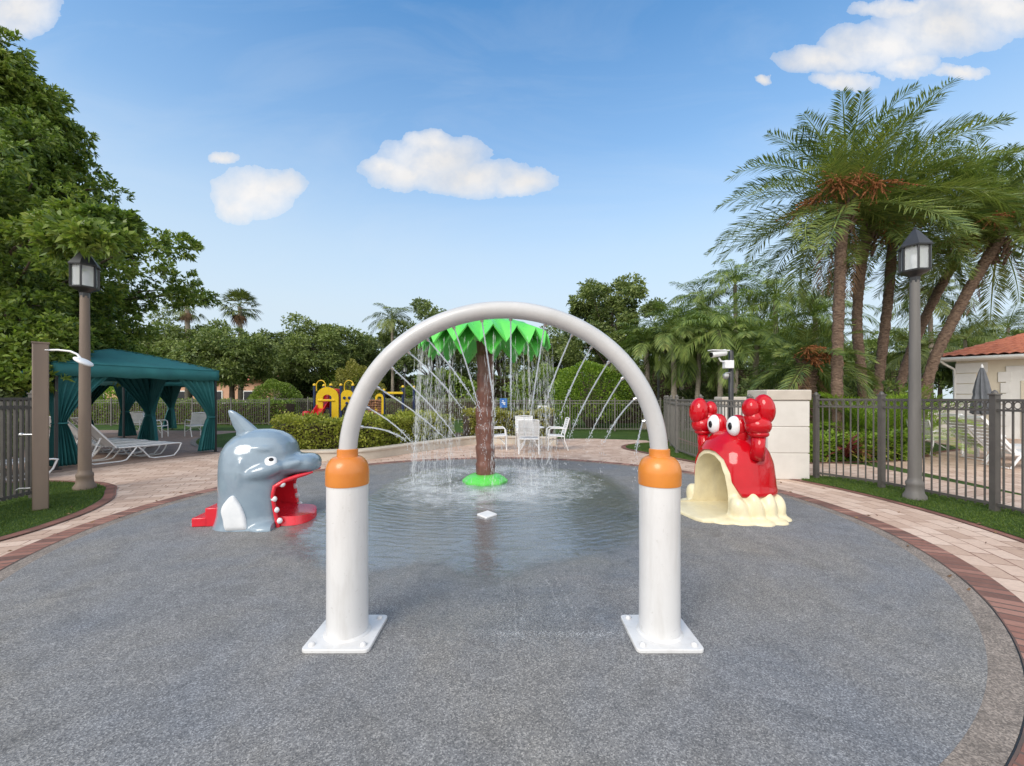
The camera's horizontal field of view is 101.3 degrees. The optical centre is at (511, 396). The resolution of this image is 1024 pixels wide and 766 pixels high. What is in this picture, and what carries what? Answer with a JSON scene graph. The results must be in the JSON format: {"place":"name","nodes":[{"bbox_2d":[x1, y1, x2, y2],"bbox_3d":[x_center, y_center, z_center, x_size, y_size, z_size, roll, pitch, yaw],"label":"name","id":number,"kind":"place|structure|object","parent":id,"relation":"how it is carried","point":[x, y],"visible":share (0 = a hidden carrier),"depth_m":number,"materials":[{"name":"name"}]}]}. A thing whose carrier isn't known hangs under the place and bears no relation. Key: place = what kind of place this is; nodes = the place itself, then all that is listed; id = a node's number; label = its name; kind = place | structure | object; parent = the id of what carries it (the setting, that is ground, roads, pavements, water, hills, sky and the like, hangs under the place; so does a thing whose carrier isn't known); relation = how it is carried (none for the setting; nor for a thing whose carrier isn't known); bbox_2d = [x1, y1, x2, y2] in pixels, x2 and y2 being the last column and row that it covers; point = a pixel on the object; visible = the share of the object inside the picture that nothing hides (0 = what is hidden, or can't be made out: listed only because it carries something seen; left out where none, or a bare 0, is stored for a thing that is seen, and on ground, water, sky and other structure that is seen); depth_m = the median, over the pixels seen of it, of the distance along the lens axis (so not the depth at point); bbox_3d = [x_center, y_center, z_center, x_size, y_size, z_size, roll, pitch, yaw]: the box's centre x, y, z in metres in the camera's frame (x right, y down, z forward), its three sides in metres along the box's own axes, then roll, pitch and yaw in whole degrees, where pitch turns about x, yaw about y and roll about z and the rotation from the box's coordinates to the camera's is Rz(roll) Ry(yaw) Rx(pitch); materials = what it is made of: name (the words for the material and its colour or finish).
{"place":"outdoors","nodes":[
{"label":"outdoors","id":0,"kind":"place"},
{"bbox_2d":[0,480,105,536],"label":"lawn left corner","id":1,"kind":"object","parent":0,"point":[6,530],"visible":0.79,"depth_m":5.81,"materials":[{"name":"plant"}]},
{"bbox_2d":[0,390,31,500],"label":"metal fence","id":2,"kind":"object","parent":1,"relation":"on","point":[9,407],"visible":0.91,"depth_m":6.10,"materials":[{"name":"metal"}]},
{"bbox_2d":[15,341,93,510],"bbox_3d":[-6.248,0.393,5.756,0.826,2.275,0.238,0,0,-12],"label":"outdoor shower","id":3,"kind":"object","parent":1,"relation":"on","point":[40,426],"visible":1,"depth_m":5.67,"materials":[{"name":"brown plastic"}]},
{"bbox_2d":[67,252,100,490],"bbox_3d":[-7.120,-0.480,7.000,0.410,4.020,0.355,0,0,0],"label":"lamp post","id":4,"kind":"object","parent":1,"relation":"on","point":[84,477],"visible":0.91,"depth_m":6.95,"materials":[{"name":"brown metal"}]},
{"bbox_2d":[177,379,280,403],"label":"house","id":5,"kind":"structure","parent":0,"point":[223,392],"depth_m":47.50,"materials":[{"name":"tile"}]},
{"bbox_2d":[0,459,987,765],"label":"splash pad","id":6,"kind":"object","parent":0,"point":[168,635],"visible":0.8,"depth_m":2.59,"materials":[{"name":"concrete"}]},
{"bbox_2d":[190,410,321,531],"bbox_3d":[-3.178,0.885,5.258,1.475,1.452,1.049,0,0,-9],"label":"dolphin slide","id":7,"kind":"object","parent":6,"relation":"on","point":[260,471],"visible":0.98,"depth_m":4.94,"materials":[{"name":"plastic"}]},
{"bbox_2d":[302,466,629,549],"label":"puddle","id":8,"kind":"object","parent":6,"relation":"on","point":[518,471],"visible":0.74,"depth_m":7.20,"materials":[{"name":"clear liquid"}]},
{"bbox_2d":[418,319,550,485],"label":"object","id":9,"kind":"object","parent":6,"relation":"on","point":[472,345],"visible":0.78,"depth_m":7.49,"materials":[{"name":"green plastic"}]},
{"bbox_2d":[411,332,558,497],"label":"falling water","id":10,"kind":"structure","parent":6,"relation":"on","point":[450,423],"depth_m":7.10,"materials":[{"name":"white liquid"}]},
{"bbox_2d":[302,301,703,653],"bbox_3d":[-0.055,0.459,2.720,2.430,2.158,0.410,0,0,0],"label":"spray hoop","id":11,"kind":"object","parent":6,"relation":"on","point":[351,625],"visible":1,"depth_m":2.64,"materials":[{"name":"paint"}]},
{"bbox_2d":[379,371,639,644],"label":"splashing drops","id":12,"kind":"object","parent":6,"relation":"on","point":[508,490],"visible":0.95,"depth_m":4.50,"materials":[{"name":"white liquid"}]},
{"bbox_2d":[0,459,1023,765],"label":"concrete border","id":13,"kind":"object","parent":6,"relation":"on","point":[990,737],"visible":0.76,"depth_m":2.37,"materials":[{"name":"concrete"}]},
{"bbox_2d":[0,457,1023,765],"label":"brick border","id":14,"kind":"object","parent":6,"relation":"on","point":[1004,603],"visible":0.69,"depth_m":4.08,"materials":[{"name":"brick"}]},
{"bbox_2d":[681,394,791,526],"bbox_3d":[2.846,0.800,5.672,1.294,1.671,1.469,0,0,-12],"label":"crab slide","id":15,"kind":"object","parent":6,"relation":"on","point":[735,483],"visible":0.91,"depth_m":5.30,"materials":[{"name":"plastic"}]},
{"bbox_2d":[0,439,1023,765],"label":"paving","id":16,"kind":"structure","parent":0,"point":[144,483],"depth_m":8.27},
{"bbox_2d":[0,480,116,539],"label":"brick edging","id":17,"kind":"object","parent":16,"relation":"on","point":[110,492],"visible":0.82,"depth_m":5.76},
{"bbox_2d":[300,435,556,460],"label":"wall","id":18,"kind":"structure","parent":16,"relation":"on","point":[373,452],"depth_m":11.51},
{"bbox_2d":[4,518,1023,765],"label":"expansion joint","id":19,"kind":"object","parent":16,"relation":"on","point":[1020,660],"visible":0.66,"depth_m":2.39,"materials":[{"name":"black"}]},
{"bbox_2d":[518,419,539,454],"bbox_3d":[0.467,1.072,11.563,0.574,0.958,0.649,0,0,3],"label":"patio chair","id":20,"kind":"object","parent":16,"relation":"on","point":[528,424],"visible":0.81,"depth_m":11.34,"materials":[{"name":"white plastic"}]},
{"bbox_2d":[0,0,1023,398],"label":"sky","id":21,"kind":"structure","parent":0,"point":[328,161],"materials":[{"name":"blue"}]},
{"bbox_2d":[18,401,1020,494],"bbox_3d":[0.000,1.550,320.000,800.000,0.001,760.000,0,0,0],"label":"ground","id":22,"kind":"structure","parent":0,"point":[628,433],"depth_m":19.43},
{"bbox_2d":[0,26,221,397],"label":"broadleaf tree","id":23,"kind":"object","parent":22,"relation":"on","point":[55,217],"visible":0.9,"depth_m":10.58,"materials":[{"name":"green plant"}]},
{"bbox_2d":[6,430,235,481],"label":"cabana deck","id":24,"kind":"structure","parent":22,"relation":"on","point":[187,449],"depth_m":11.88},
{"bbox_2d":[0,387,24,470],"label":"dark shrub","id":25,"kind":"object","parent":24,"relation":"on","point":[8,394],"visible":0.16,"depth_m":8.21,"materials":[{"name":"green plant"}]},
{"bbox_2d":[6,349,219,470],"bbox_3d":[-10.450,0.140,11.000,3.351,2.804,3.351,0,0,24],"label":"cabana","id":26,"kind":"object","parent":24,"relation":"on","point":[141,379],"visible":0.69,"depth_m":10.61,"materials":[{"name":"teal fabric"}]},
{"bbox_2d":[67,421,159,460],"bbox_3d":[-10.186,0.997,10.660,0.654,1.086,1.969,0,0,24],"label":"sun lounger","id":27,"kind":"object","parent":24,"relation":"on","point":[74,429],"visible":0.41,"depth_m":10.69,"materials":[{"name":"white plastic"}]},
{"bbox_2d":[71,417,181,464],"bbox_3d":[-9.403,0.997,10.353,0.654,1.086,1.969,0,0,24],"label":"sun lounger","id":28,"kind":"object","parent":24,"relation":"on","point":[100,437],"visible":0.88,"depth_m":10.08,"materials":[{"name":"white plastic"}]},
{"bbox_2d":[91,381,184,437],"bbox_3d":[-15.400,0.140,17.900,3.351,2.804,3.351,0,0,24],"label":"cabana","id":29,"kind":"object","parent":24,"relation":"on","point":[168,395],"visible":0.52,"depth_m":17.13,"materials":[{"name":"teal fabric"}]},
{"bbox_2d":[184,412,206,436],"bbox_3d":[-12.450,1.068,16.571,0.649,0.958,0.574,0,0,30],"label":"patio chair","id":30,"kind":"object","parent":24,"relation":"on","point":[195,423],"visible":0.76,"depth_m":16.44,"materials":[{"name":"white plastic"}]},
{"bbox_2d":[76,306,198,391],"bbox_3d":[-30.302,-3.108,33.113,9.419,9.316,10.346,0,0,22],"label":"oak tree","id":31,"kind":"object","parent":22,"relation":"on","point":[160,318],"visible":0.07,"depth_m":33.81,"materials":[{"name":"green plant"}]},
{"bbox_2d":[24,397,269,425],"bbox_3d":[-19.274,0.776,22.466,12.081,1.507,0.278,0,0,-6],"label":"metal fence","id":32,"kind":"object","parent":22,"relation":"on","point":[194,402],"visible":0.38,"depth_m":22.69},
{"bbox_2d":[49,397,295,424],"bbox_3d":[-19.829,0.816,24.189,14.447,1.712,1.645,0,0,0],"label":"back hedge","id":33,"kind":"object","parent":22,"relation":"on","point":[276,407],"visible":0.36,"depth_m":23.75,"materials":[{"name":"green plant"}]},
{"bbox_2d":[135,318,229,397],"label":"oak tree","id":34,"kind":"object","parent":22,"relation":"on","point":[166,341],"visible":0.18,"depth_m":32.47,"materials":[{"name":"green plant"}]},
{"bbox_2d":[161,284,209,403],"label":"fan palm","id":35,"kind":"object","parent":22,"relation":"on","point":[186,316],"visible":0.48,"depth_m":33.84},
{"bbox_2d":[165,325,289,403],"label":"oak tree","id":36,"kind":"object","parent":22,"relation":"on","point":[241,359],"visible":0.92,"depth_m":29.33,"materials":[{"name":"green plant"}]},
{"bbox_2d":[216,288,262,403],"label":"fan palm","id":37,"kind":"object","parent":22,"relation":"on","point":[238,296],"visible":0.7,"depth_m":35.78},
{"bbox_2d":[246,378,302,411],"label":"round shrub","id":38,"kind":"object","parent":22,"relation":"on","point":[290,390],"visible":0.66,"depth_m":28.39,"materials":[{"name":"green plant"}]},
{"bbox_2d":[251,328,316,398],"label":"oak tree","id":39,"kind":"object","parent":22,"relation":"on","point":[278,375],"visible":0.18,"depth_m":36.23,"materials":[{"name":"green plant"}]},
{"bbox_2d":[272,312,378,387],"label":"oak tree","id":40,"kind":"object","parent":22,"relation":"on","point":[331,352],"visible":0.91,"depth_m":34.57,"materials":[{"name":"green plant"}]},
{"bbox_2d":[311,364,375,396],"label":"round shrub","id":41,"kind":"object","parent":22,"relation":"on","point":[331,374],"visible":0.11,"depth_m":34.99,"materials":[{"name":"green plant"}]},
{"bbox_2d":[327,358,386,413],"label":"golden shrub","id":42,"kind":"object","parent":22,"relation":"on","point":[357,369],"visible":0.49,"depth_m":30.39,"materials":[{"name":"green plant"}]},
{"bbox_2d":[302,380,414,423],"bbox_3d":[-8.714,0.287,23.800,5.836,2.526,3.000,0,0,0],"label":"play structure","id":43,"kind":"object","parent":22,"relation":"on","point":[334,400],"visible":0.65,"depth_m":23.92,"materials":[{"name":"plastic"}]},
{"bbox_2d":[334,331,412,385],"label":"oak tree","id":44,"kind":"object","parent":22,"relation":"on","point":[371,358],"visible":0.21,"depth_m":38.91,"materials":[{"name":"green plant"}]},
{"bbox_2d":[274,397,496,419],"bbox_3d":[-7.983,0.756,26.743,14.047,1.547,0.566,0,0,0],"label":"metal fence","id":45,"kind":"object","parent":22,"relation":"on","point":[404,406],"visible":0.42,"depth_m":26.70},
{"bbox_2d":[256,396,519,418],"bbox_3d":[-9.228,0.803,30.840,19.695,1.791,1.649,0,0,1],"label":"back hedge","id":46,"kind":"object","parent":22,"relation":"on","point":[303,406],"visible":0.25,"depth_m":30.30,"materials":[{"name":"green plant"}]},
{"bbox_2d":[362,303,415,401],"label":"feather palm","id":47,"kind":"object","parent":22,"relation":"on","point":[389,325],"visible":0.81,"depth_m":32.88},
{"bbox_2d":[376,297,477,395],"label":"oak tree","id":48,"kind":"object","parent":22,"relation":"on","point":[426,306],"visible":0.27,"depth_m":35.02,"materials":[{"name":"green plant"}]},
{"bbox_2d":[280,374,584,412],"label":"screen hedge","id":49,"kind":"object","parent":22,"relation":"on","point":[498,390],"visible":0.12,"depth_m":40.15,"materials":[{"name":"green plant"}]},
{"bbox_2d":[399,367,476,401],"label":"round shrub","id":50,"kind":"object","parent":22,"relation":"on","point":[432,378],"visible":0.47,"depth_m":33.23,"materials":[{"name":"green plant"}]},
{"bbox_2d":[454,344,559,387],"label":"oak tree","id":51,"kind":"object","parent":22,"relation":"on","point":[501,366],"visible":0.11,"depth_m":40.69,"materials":[{"name":"green plant"}]},
{"bbox_2d":[501,361,584,417],"bbox_3d":[2.783,-0.484,29.956,7.346,4.206,4.903,0,0,0],"label":"round shrub","id":52,"kind":"object","parent":22,"relation":"on","point":[525,374],"visible":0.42,"depth_m":29.36,"materials":[{"name":"green plant"}]},
{"bbox_2d":[516,325,596,389],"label":"oak tree","id":53,"kind":"object","parent":22,"relation":"on","point":[556,340],"visible":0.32,"depth_m":35.90,"materials":[{"name":"green plant"}]},
{"bbox_2d":[494,398,660,430],"bbox_3d":[2.647,0.776,19.207,8.056,1.507,0.422,0,0,10],"label":"metal fence","id":54,"kind":"object","parent":22,"relation":"on","point":[580,403],"visible":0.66,"depth_m":18.96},
{"bbox_2d":[548,360,633,426],"bbox_3d":[4.016,-0.150,21.500,4.355,3.495,3.513,0,0,0],"label":"round shrub","id":55,"kind":"object","parent":22,"relation":"on","point":[561,382],"visible":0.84,"depth_m":20.76,"materials":[{"name":"green plant"}]},
{"bbox_2d":[555,272,667,366],"bbox_3d":[7.105,-3.530,30.245,7.739,10.160,8.543,0,0,-32],"label":"oak tree","id":56,"kind":"object","parent":22,"relation":"on","point":[605,313],"visible":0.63,"depth_m":28.59,"materials":[{"name":"green plant"}]},
{"bbox_2d":[605,322,686,428],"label":"feather palm","id":57,"kind":"object","parent":22,"relation":"on","point":[644,348],"visible":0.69,"depth_m":20.07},
{"bbox_2d":[628,300,731,366],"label":"oak tree","id":58,"kind":"object","parent":22,"relation":"on","point":[642,309],"visible":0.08,"depth_m":35.15,"materials":[{"name":"green plant"}]},
{"bbox_2d":[657,274,747,363],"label":"feather palm","id":59,"kind":"object","parent":22,"relation":"on","point":[692,296],"visible":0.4,"depth_m":25.69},
{"bbox_2d":[677,259,785,395],"bbox_3d":[12.464,-3.190,24.016,5.611,9.485,5.350,0,0,0],"label":"feather palm","id":60,"kind":"object","parent":22,"relation":"on","point":[727,275],"visible":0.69,"depth_m":23.59,"materials":[{"name":"plant"}]},
{"bbox_2d":[586,363,907,422],"bbox_3d":[14.032,-0.217,25.600,19.129,3.847,2.155,0,0,-1],"label":"screen hedge","id":61,"kind":"object","parent":22,"relation":"on","point":[742,373],"visible":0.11,"depth_m":24.81,"materials":[{"name":"green plant"}]},
{"bbox_2d":[744,322,868,366],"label":"oak tree","id":62,"kind":"object","parent":22,"relation":"on","point":[849,346],"visible":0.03,"depth_m":33.77,"materials":[{"name":"green plant"}]},
{"bbox_2d":[680,425,955,461],"bbox_3d":[10.302,1.528,16.394,8.486,0.001,13.112,0,0,0],"label":"lawn shrub bed","id":63,"kind":"object","parent":22,"relation":"on","point":[936,447],"visible":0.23,"depth_m":12.96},
{"bbox_2d":[642,300,717,423],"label":"feather palm","id":64,"kind":"object","parent":63,"relation":"on","point":[708,312],"visible":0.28,"depth_m":22.20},
{"bbox_2d":[628,298,732,398],"bbox_3d":[7.511,-1.380,19.526,4.700,5.870,4.250,0,0,0],"label":"feather palm","id":65,"kind":"object","parent":63,"relation":"on","point":[671,327],"visible":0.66,"depth_m":18.95,"materials":[{"name":"plant"}]},
{"bbox_2d":[658,382,738,426],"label":"dark shrub","id":66,"kind":"object","parent":63,"relation":"on","point":[688,393],"visible":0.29,"depth_m":19.92,"materials":[{"name":"green plant"}]},
{"bbox_2d":[658,327,741,430],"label":"feather palm","id":67,"kind":"object","parent":63,"relation":"on","point":[707,346],"visible":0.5,"depth_m":18.77,"materials":[{"name":"plant"}]},
{"bbox_2d":[662,288,776,396],"bbox_3d":[8.892,-1.419,18.189,4.347,5.946,4.311,0,0,0],"label":"feather palm","id":68,"kind":"object","parent":63,"relation":"on","point":[716,320],"visible":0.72,"depth_m":17.59,"materials":[{"name":"plant"}]},
{"bbox_2d":[693,307,812,389],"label":"feather palm","id":69,"kind":"object","parent":63,"relation":"on","point":[759,336],"visible":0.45,"depth_m":16.97,"materials":[{"name":"plant"}]},
{"bbox_2d":[724,267,830,389],"bbox_3d":[13.856,-2.473,22.268,5.298,8.051,5.230,0,0,0],"label":"feather palm","id":70,"kind":"object","parent":63,"relation":"on","point":[775,303],"visible":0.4,"depth_m":21.88,"materials":[{"name":"plant"}]},
{"bbox_2d":[720,365,857,429],"bbox_3d":[9.619,0.232,14.598,4.637,2.715,3.030,0,0,0],"label":"dark shrub","id":71,"kind":"object","parent":63,"relation":"on","point":[744,382],"visible":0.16,"depth_m":14.36,"materials":[{"name":"green plant"}]},
{"bbox_2d":[734,317,881,431],"bbox_3d":[8.785,-0.417,12.607,3.661,3.946,3.507,0,0,-22],"label":"stout palm","id":72,"kind":"object","parent":63,"relation":"on","point":[807,371],"visible":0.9,"depth_m":12.33,"materials":[{"name":"green plant"}]},
{"bbox_2d":[762,276,881,359],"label":"feather palm","id":73,"kind":"object","parent":63,"relation":"on","point":[818,308],"visible":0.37,"depth_m":19.62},
{"bbox_2d":[705,77,1023,433],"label":"date palm","id":74,"kind":"object","parent":63,"relation":"on","point":[843,183],"visible":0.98,"depth_m":10.80,"materials":[{"name":"green plant"}]},
{"bbox_2d":[809,394,922,437],"bbox_3d":[9.154,0.684,11.878,3.196,1.564,2.977,0,0,0],"label":"cycad","id":75,"kind":"object","parent":63,"relation":"on","point":[826,418],"visible":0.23,"depth_m":11.64,"materials":[{"name":"green plant"}]},
{"bbox_2d":[808,425,926,461],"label":"border shrubs","id":76,"kind":"object","parent":63,"relation":"on","point":[861,436],"visible":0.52,"depth_m":10.11,"materials":[{"name":"green plant"}]},
{"bbox_2d":[793,370,944,432],"bbox_3d":[11.637,0.345,14.175,5.065,2.482,3.413,0,0,0],"label":"dark shrub","id":77,"kind":"object","parent":63,"relation":"on","point":[848,382],"visible":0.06,"depth_m":13.45,"materials":[{"name":"green plant"}]},
{"bbox_2d":[751,140,1023,431],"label":"date palm","id":78,"kind":"object","parent":63,"relation":"on","point":[856,314],"visible":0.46,"depth_m":12.73,"materials":[{"name":"green plant"}]},
{"bbox_2d":[808,378,982,456],"bbox_3d":[9.413,0.648,10.779,3.837,2.200,3.782,0,0,-38],"label":"cycad","id":79,"kind":"object","parent":63,"relation":"on","point":[870,414],"visible":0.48,"depth_m":10.55,"materials":[{"name":"green plant"}]},
{"bbox_2d":[783,126,1023,417],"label":"date palm","id":80,"kind":"object","parent":63,"relation":"on","point":[884,328],"visible":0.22,"depth_m":13.26,"materials":[{"name":"green plant"}]},
{"bbox_2d":[857,131,1023,410],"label":"date palm","id":81,"kind":"object","parent":63,"relation":"on","point":[932,303],"visible":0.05,"depth_m":13.83,"materials":[{"name":"green plant"}]},
{"bbox_2d":[864,154,1023,441],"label":"date palm","id":82,"kind":"object","parent":63,"relation":"on","point":[990,255],"visible":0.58,"depth_m":11.99,"materials":[{"name":"green plant"}]},
{"bbox_2d":[846,326,953,376],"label":"oak tree","id":83,"kind":"object","parent":22,"relation":"on","point":[873,347],"visible":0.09,"depth_m":39.10,"materials":[{"name":"green plant"}]},
{"bbox_2d":[867,324,967,389],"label":"feather palm","id":84,"kind":"object","parent":22,"relation":"on","point":[924,353],"visible":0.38,"depth_m":20.79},
{"bbox_2d":[870,268,990,396],"bbox_3d":[23.777,-2.723,24.032,4.753,8.552,4.956,0,0,0],"label":"feather palm","id":85,"kind":"object","parent":22,"relation":"on","point":[943,302],"visible":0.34,"depth_m":23.76,"materials":[{"name":"plant"}]},
{"bbox_2d":[905,337,994,402],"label":"oak tree","id":86,"kind":"object","parent":22,"relation":"on","point":[941,384],"visible":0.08,"depth_m":41.55,"materials":[{"name":"green plant"}]},
{"bbox_2d":[886,437,1020,492],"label":"pool deck","id":87,"kind":"structure","parent":22,"relation":"on","point":[979,470],"depth_m":9.33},
{"bbox_2d":[825,383,982,450],"bbox_3d":[11.200,0.529,12.256,3.583,1.850,3.585,0,0,-44],"label":"cycad","id":88,"kind":"object","parent":87,"relation":"on","point":[926,411],"visible":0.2,"depth_m":11.64,"materials":[{"name":"green plant"}]},
{"bbox_2d":[937,413,1020,459],"bbox_3d":[11.950,0.973,10.298,2.116,1.141,0.716,0,0,12],"label":"pool lounger","id":89,"kind":"object","parent":87,"relation":"on","point":[961,437],"visible":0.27,"depth_m":10.56,"materials":[{"name":"white plastic"}]},
{"bbox_2d":[969,364,991,448],"bbox_3d":[14.100,0.274,12.600,0.520,2.540,0.520,0,0,0],"label":"closed umbrella","id":90,"kind":"object","parent":87,"relation":"on","point":[981,388],"visible":0.71,"depth_m":12.54,"materials":[{"name":"grey fabric"}]},
{"bbox_2d":[938,333,1023,438],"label":"pool house","id":91,"kind":"structure","parent":87,"relation":"on","point":[1001,361],"depth_m":15.90,"materials":[{"name":"paint"}]},
{"bbox_2d":[958,414,1020,469],"bbox_3d":[11.193,0.973,9.115,2.116,1.141,0.716,0,0,14],"label":"pool lounger","id":92,"kind":"object","parent":87,"relation":"on","point":[979,440],"visible":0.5,"depth_m":9.33,"materials":[{"name":"white plastic"}]},
{"bbox_2d":[921,316,1015,371],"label":"feather palm","id":93,"kind":"object","parent":22,"relation":"on","point":[958,342],"visible":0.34,"depth_m":29.54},
{"bbox_2d":[962,303,1023,346],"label":"feather palm","id":94,"kind":"object","parent":22,"relation":"on","point":[1010,320],"visible":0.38,"depth_m":33.82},
{"bbox_2d":[626,443,696,460],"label":"lawn side island","id":95,"kind":"structure","parent":0,"point":[645,449],"depth_m":12.00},
{"bbox_2d":[664,394,752,456],"bbox_3d":[5.184,0.732,13.045,0.878,1.597,9.516,0,0,10],"label":"metal fence","id":96,"kind":"object","parent":95,"relation":"on","point":[672,415],"visible":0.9,"depth_m":11.25,"materials":[{"name":"metal"}]},
{"bbox_2d":[708,349,733,417],"bbox_3d":[4.758,0.234,9.498,0.638,2.632,0.191,0,0,-14],"label":"camera pole","id":97,"kind":"object","parent":95,"relation":"on","point":[728,364],"visible":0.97,"depth_m":9.55,"materials":[{"name":"white metal"}]},
{"bbox_2d":[603,456,1023,601],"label":"path","id":98,"kind":"structure","parent":0,"point":[998,558],"depth_m":4.82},
{"bbox_2d":[747,390,810,479],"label":"stone pillar","id":99,"kind":"structure","parent":98,"relation":"on","point":[788,442],"depth_m":7.85,"materials":[{"name":"paint"}]},
{"bbox_2d":[792,479,1023,541],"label":"brick edging","id":100,"kind":"object","parent":98,"relation":"on","point":[990,529],"visible":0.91,"depth_m":5.53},
{"bbox_2d":[802,475,1023,537],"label":"grass strip","id":101,"kind":"object","parent":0,"point":[955,509],"visible":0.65,"depth_m":5.86,"materials":[{"name":"plant"}]},
{"bbox_2d":[897,227,932,500],"bbox_3d":[6.060,-0.515,6.320,0.410,4.090,0.355,0,0,0],"label":"lamp post","id":102,"kind":"object","parent":101,"relation":"on","point":[916,240],"visible":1,"depth_m":6.27,"materials":[{"name":"black metal"}]},
{"bbox_2d":[812,390,1023,513],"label":"metal fence","id":103,"kind":"object","parent":101,"relation":"on","point":[994,401],"visible":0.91,"depth_m":6.14,"materials":[{"name":"metal"}]},
{"label":"planting bed","id":104,"kind":"structure","parent":0,"visible":0},
{"bbox_2d":[269,409,455,449],"bbox_3d":[-3.848,0.920,11.914,5.367,1.218,2.121,0,0,-40],"label":"clipped hedge","id":105,"kind":"object","parent":104,"relation":"on","point":[322,432],"visible":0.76,"depth_m":10.88,"materials":[{"name":"green plant"}]},
{"bbox_2d":[460,406,555,435],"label":"golden hedge","id":106,"kind":"object","parent":104,"relation":"on","point":[470,422],"visible":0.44,"depth_m":14.25,"materials":[{"name":"green plant"}]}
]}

